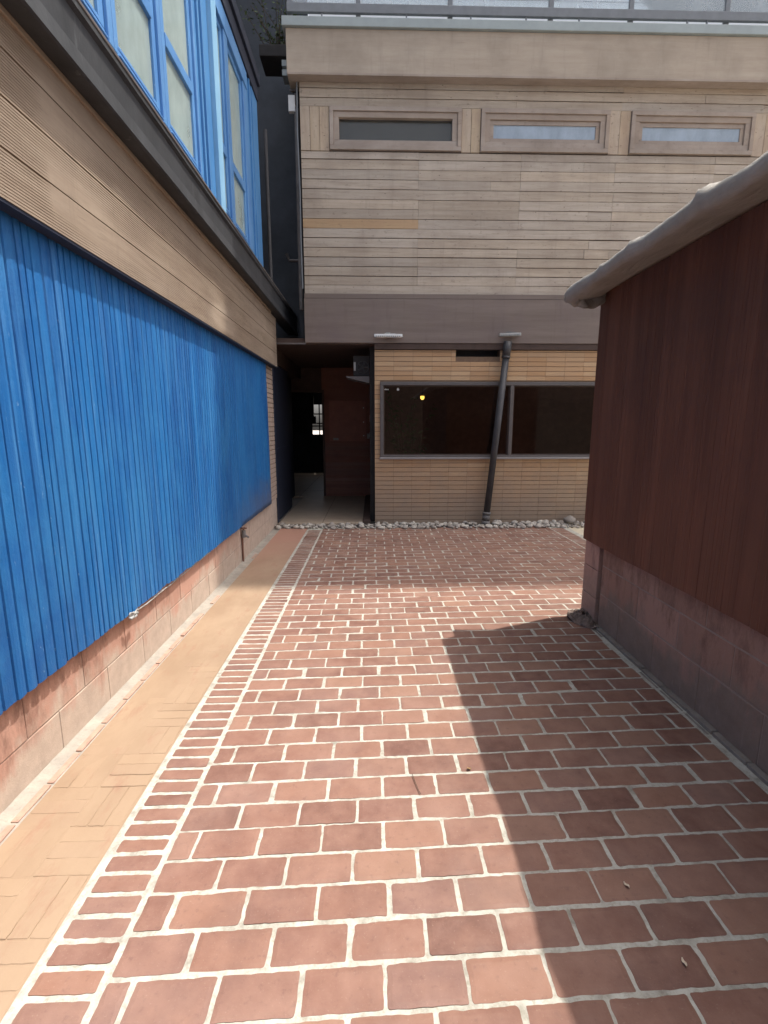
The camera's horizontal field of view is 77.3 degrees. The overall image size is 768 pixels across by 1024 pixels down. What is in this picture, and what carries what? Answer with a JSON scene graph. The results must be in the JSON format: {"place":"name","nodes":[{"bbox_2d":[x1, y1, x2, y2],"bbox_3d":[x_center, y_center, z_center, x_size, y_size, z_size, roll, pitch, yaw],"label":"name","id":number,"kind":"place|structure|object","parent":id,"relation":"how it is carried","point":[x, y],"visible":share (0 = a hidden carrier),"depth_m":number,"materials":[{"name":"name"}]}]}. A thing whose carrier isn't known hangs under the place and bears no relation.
{"place":"outdoors","nodes":[
{"label":"outdoors","id":0,"kind":"place"},
{"bbox_2d":[0,528,307,1021],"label":"path","id":1,"kind":"structure","parent":0,"point":[163,680],"depth_m":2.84,"materials":[{"name":"brick"}]},
{"bbox_2d":[3,430,374,1017],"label":"ground","id":2,"kind":"structure","parent":0,"point":[295,501],"depth_m":9.15,"materials":[{"name":"grey concrete"}]},
{"bbox_2d":[0,554,256,843],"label":"path edging","id":3,"kind":"object","parent":2,"relation":"on","point":[31,803],"visible":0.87,"depth_m":2.25,"materials":[{"name":"concrete"}]},
{"bbox_2d":[0,529,278,845],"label":"mortar strip","id":4,"kind":"object","parent":2,"relation":"on","point":[21,800],"visible":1,"depth_m":2.45,"materials":[{"name":"beige concrete"}]},
{"bbox_2d":[0,0,297,813],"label":"blue building","id":5,"kind":"structure","parent":2,"relation":"on","point":[145,307],"depth_m":2.56,"materials":[{"name":"paint"}]},
{"bbox_2d":[80,0,113,48],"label":"window","id":6,"kind":"structure","parent":5,"relation":"in","point":[99,10],"depth_m":2.36,"materials":[{"name":"blue glass"}]},
{"bbox_2d":[129,608,138,619],"bbox_3d":[-1.419,0.579,2.736,0.026,0.046,0.103,0,10,-1],"label":"plastic scrap","id":7,"kind":"object","parent":5,"relation":"attached to","point":[133,614],"visible":1,"depth_m":2.71,"materials":[{"name":"white plastic"}]},
{"bbox_2d":[110,0,166,125],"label":"window","id":8,"kind":"structure","parent":5,"relation":"in","point":[135,23],"depth_m":2.81,"materials":[{"name":"blue glass"}]},
{"bbox_2d":[118,552,209,623],"bbox_3d":[-1.464,0.478,3.353,0.018,0.026,1.500,0,10,-1],"label":"cord","id":9,"kind":"object","parent":5,"relation":"attached to","point":[168,585],"visible":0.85,"depth_m":3.23,"materials":[{"name":"grey plastic"}]},
{"bbox_2d":[159,0,202,178],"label":"window","id":10,"kind":"structure","parent":5,"relation":"in","point":[176,16],"depth_m":3.39,"materials":[{"name":"blue glass"}]},
{"bbox_2d":[215,0,234,224],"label":"window","id":11,"kind":"structure","parent":5,"relation":"in","point":[220,13],"depth_m":4.32,"materials":[{"name":"blue glass"}]},
{"bbox_2d":[225,14,253,251],"bbox_3d":[-1.486,-3.581,4.793,0.132,1.870,0.728,0,10,-1],"label":"window","id":12,"kind":"structure","parent":5,"relation":"in","point":[236,72],"depth_m":4.85,"materials":[{"name":"blue glass"}]},
{"bbox_2d":[240,527,248,561],"bbox_3d":[-1.493,0.353,5.159,0.092,0.378,0.063,8,13,39],"label":"outdoor tap","id":13,"kind":"object","parent":5,"relation":"attached to","point":[243,535],"visible":0.97,"depth_m":5.14,"materials":[{"name":"metal"}]},
{"bbox_2d":[263,129,272,280],"bbox_3d":[-1.532,-3.891,6.376,0.047,2.100,0.047,0,10,-1],"label":"conduit","id":14,"kind":"object","parent":5,"relation":"attached to","point":[268,202],"visible":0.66,"depth_m":6.33,"materials":[{"name":"black metal"}]},
{"bbox_2d":[11,528,585,1023],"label":"border course","id":15,"kind":"object","parent":2,"relation":"on","point":[67,984],"visible":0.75,"depth_m":1.64,"materials":[{"name":"red ceramic"}]},
{"bbox_2d":[275,522,579,529],"bbox_3d":[2.170,0.199,7.123,7.500,0.020,0.600,0,10,-1],"label":"gravel bed","id":16,"kind":"object","parent":2,"relation":"on","point":[373,523],"visible":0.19,"depth_m":7.06,"materials":[{"name":"grey gravel"}]},
{"bbox_2d":[563,515,575,523],"bbox_3d":[2.759,0.118,7.131,0.169,0.130,0.173,-1,10,-7],"label":"river stone","id":17,"kind":"object","parent":16,"relation":"on","point":[569,519],"visible":1,"depth_m":7.08,"materials":[{"name":"grey stone"}]},
{"bbox_2d":[271,15,767,523],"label":"timber building","id":18,"kind":"structure","parent":2,"relation":"on","point":[473,189],"depth_m":6.50,"materials":[{"name":"brown wood"}]},
{"bbox_2d":[235,0,307,337],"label":"alley wall","id":19,"kind":"structure","parent":18,"relation":"on","point":[275,119],"depth_m":7.41,"materials":[{"name":"black paint"}]},
{"bbox_2d":[285,253,297,261],"bbox_3d":[-1.388,-3.913,7.392,0.263,0.134,0.050,0,10,-1],"label":"elbow pipe","id":20,"kind":"object","parent":19,"relation":"attached to","point":[289,259],"visible":0.79,"depth_m":7.38,"materials":[{"name":"metal"}]},
{"bbox_2d":[240,0,302,76],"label":"shrub","id":21,"kind":"object","parent":18,"relation":"on","point":[272,55],"visible":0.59,"depth_m":6.47,"materials":[{"name":"green plant"}]},
{"bbox_2d":[271,365,294,522],"bbox_3d":[-1.807,-1.338,8.307,0.400,2.550,2.850,0,10,-1],"label":"folded door","id":22,"kind":"structure","parent":18,"relation":"in","point":[282,394],"depth_m":7.74,"materials":[{"name":"black paint"}]},
{"bbox_2d":[282,60,289,84],"bbox_3d":[-1.297,-5.894,6.438,0.110,0.180,0.180,0,10,-1],"label":"vent stack","id":23,"kind":"object","parent":18,"relation":"on","point":[284,73],"visible":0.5,"depth_m":6.36,"materials":[{"name":"grey metal"}]},
{"bbox_2d":[277,343,305,344],"bbox_3d":[-1.329,-2.335,6.661,0.485,0.024,0.024,0,10,-1],"label":"rod","id":24,"kind":"object","parent":18,"relation":"attached to","point":[291,343],"visible":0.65,"depth_m":6.66,"materials":[{"name":"metal"}]},
{"bbox_2d":[288,95,295,113],"bbox_3d":[-1.206,-5.345,6.295,0.090,0.190,0.060,0,10,-1],"label":"junction box","id":25,"kind":"object","parent":18,"relation":"attached to","point":[291,104],"visible":1,"depth_m":6.27,"materials":[{"name":"white plastic"}]},
{"bbox_2d":[289,89,302,309],"bbox_3d":[-1.180,-4.184,6.506,0.112,2.730,0.057,0,10,-1],"label":"conduit","id":26,"kind":"object","parent":18,"relation":"attached to","point":[299,250],"visible":0.72,"depth_m":6.50,"materials":[{"name":"grey metal"}]},
{"bbox_2d":[296,81,302,288],"bbox_3d":[-1.123,-4.346,6.365,0.030,2.600,0.019,0,10,-1],"label":"cable","id":27,"kind":"object","parent":18,"relation":"attached to","point":[299,181],"visible":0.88,"depth_m":6.35,"materials":[{"name":"grey paint"}]},
{"bbox_2d":[309,396,322,435],"bbox_3d":[-1.777,-2.875,14.419,0.870,1.150,0.480,0,10,-1],"label":"corridor window","id":28,"kind":"structure","parent":18,"relation":"in","point":[313,418],"depth_m":14.20,"materials":[{"name":"glass"}]},
{"bbox_2d":[346,356,369,384],"bbox_3d":[-0.389,-2.099,7.118,0.345,0.390,0.330,0,10,-1],"label":"fan unit","id":29,"kind":"object","parent":18,"relation":"attached to","point":[360,369],"visible":1,"depth_m":7.00,"materials":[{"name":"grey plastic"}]},
{"bbox_2d":[374,333,401,337],"bbox_3d":[0.059,-2.447,6.635,0.390,0.070,0.087,0,10,-1],"label":"wall lamp","id":30,"kind":"object","parent":18,"relation":"attached to","point":[389,335],"visible":1,"depth_m":6.60,"materials":[{"name":"white plastic"}]},
{"bbox_2d":[329,106,461,152],"bbox_3d":[0.153,-5.005,6.296,1.725,0.502,0.090,0,10,-1],"label":"ribbon window","id":31,"kind":"structure","parent":18,"relation":"in","point":[336,113],"depth_m":6.27,"materials":[{"name":"wood"}]},
{"bbox_2d":[384,391,436,453],"bbox_3d":[0.412,-0.993,7.894,0.944,1.958,0.560,0,10,-1],"label":"indoor plant","id":32,"kind":"object","parent":18,"relation":"in","point":[408,444],"visible":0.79,"depth_m":7.79,"materials":[{"name":"green plant"}]},
{"bbox_2d":[380,382,594,458],"bbox_3d":[2.182,-1.324,6.995,4.488,1.096,0.114,0,10,-1],"label":"shop window","id":33,"kind":"structure","parent":18,"relation":"in","point":[511,386],"depth_m":6.94,"materials":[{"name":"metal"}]},
{"bbox_2d":[481,341,511,524],"bbox_3d":[1.611,-1.091,6.909,0.347,2.610,0.131,-1,10,-5],"label":"drain pipe","id":34,"kind":"object","parent":18,"relation":"attached to","point":[506,353],"visible":0.95,"depth_m":6.87,"materials":[{"name":"black metal"}]},
{"bbox_2d":[499,331,520,336],"bbox_3d":[1.748,-2.476,6.671,0.300,0.070,0.087,-2,10,-1],"label":"wall lamp","id":35,"kind":"object","parent":18,"relation":"attached to","point":[509,334],"visible":1,"depth_m":6.64,"materials":[{"name":"grey plastic"}]},
{"bbox_2d":[286,0,767,24],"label":"roof railing","id":36,"kind":"object","parent":18,"relation":"on","point":[726,12],"visible":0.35,"depth_m":6.00,"materials":[{"name":"grey metal"}]},
{"bbox_2d":[308,0,767,24],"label":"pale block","id":37,"kind":"structure","parent":18,"relation":"on","point":[611,4],"depth_m":7.05,"materials":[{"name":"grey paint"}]},
{"bbox_2d":[480,108,610,154],"bbox_3d":[2.121,-5.013,6.338,1.700,0.502,0.080,0,10,-1],"label":"ribbon window","id":38,"kind":"structure","parent":18,"relation":"in","point":[503,130],"depth_m":6.33,"materials":[{"name":"beige glass"}]},
{"bbox_2d":[628,110,756,156],"bbox_3d":[4.086,-5.022,6.386,1.658,0.502,0.080,0,10,-1],"label":"ribbon window","id":39,"kind":"structure","parent":18,"relation":"in","point":[664,133],"depth_m":6.38,"materials":[{"name":"beige glass"}]},
{"bbox_2d":[308,15,321,429],"label":"sky","id":40,"kind":"structure","parent":0,"point":[316,409],"materials":[{"name":"white"}]},
{"bbox_2d":[278,473,364,524],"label":"tile floor","id":41,"kind":"structure","parent":0,"point":[314,505],"depth_m":8.63,"materials":[{"name":"grey tile"}]},
{"bbox_2d":[0,526,767,1023],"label":"pavement","id":42,"kind":"structure","parent":0,"point":[20,1001],"depth_m":1.73,"materials":[{"name":"red brick"}]},
{"bbox_2d":[567,608,598,628],"bbox_3d":[1.471,0.784,3.632,0.147,0.072,0.366,0,10,-1],"label":"stone","id":43,"kind":"object","parent":42,"relation":"on","point":[581,617],"visible":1,"depth_m":3.58,"materials":[{"name":"grey stone"}]},
{"bbox_2d":[581,201,767,774],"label":"shed","id":44,"kind":"structure","parent":42,"relation":"on","point":[675,586],"depth_m":2.44,"materials":[{"name":"brown wood"}]},
{"bbox_2d":[564,151,767,308],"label":"shed roof","id":45,"kind":"object","parent":44,"relation":"on","point":[707,209],"visible":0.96,"depth_m":2.17,"materials":[{"name":"grey metal"}]},
{"bbox_2d":[593,624,767,785],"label":"shed kerb","id":46,"kind":"structure","parent":42,"relation":"on","point":[756,770],"depth_m":2.44,"materials":[{"name":"grey concrete"}]},
{"bbox_2d":[566,525,583,534],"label":"concrete yard","id":47,"kind":"structure","parent":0,"point":[580,530],"depth_m":6.82,"materials":[{"name":"beige concrete"}]}
]}

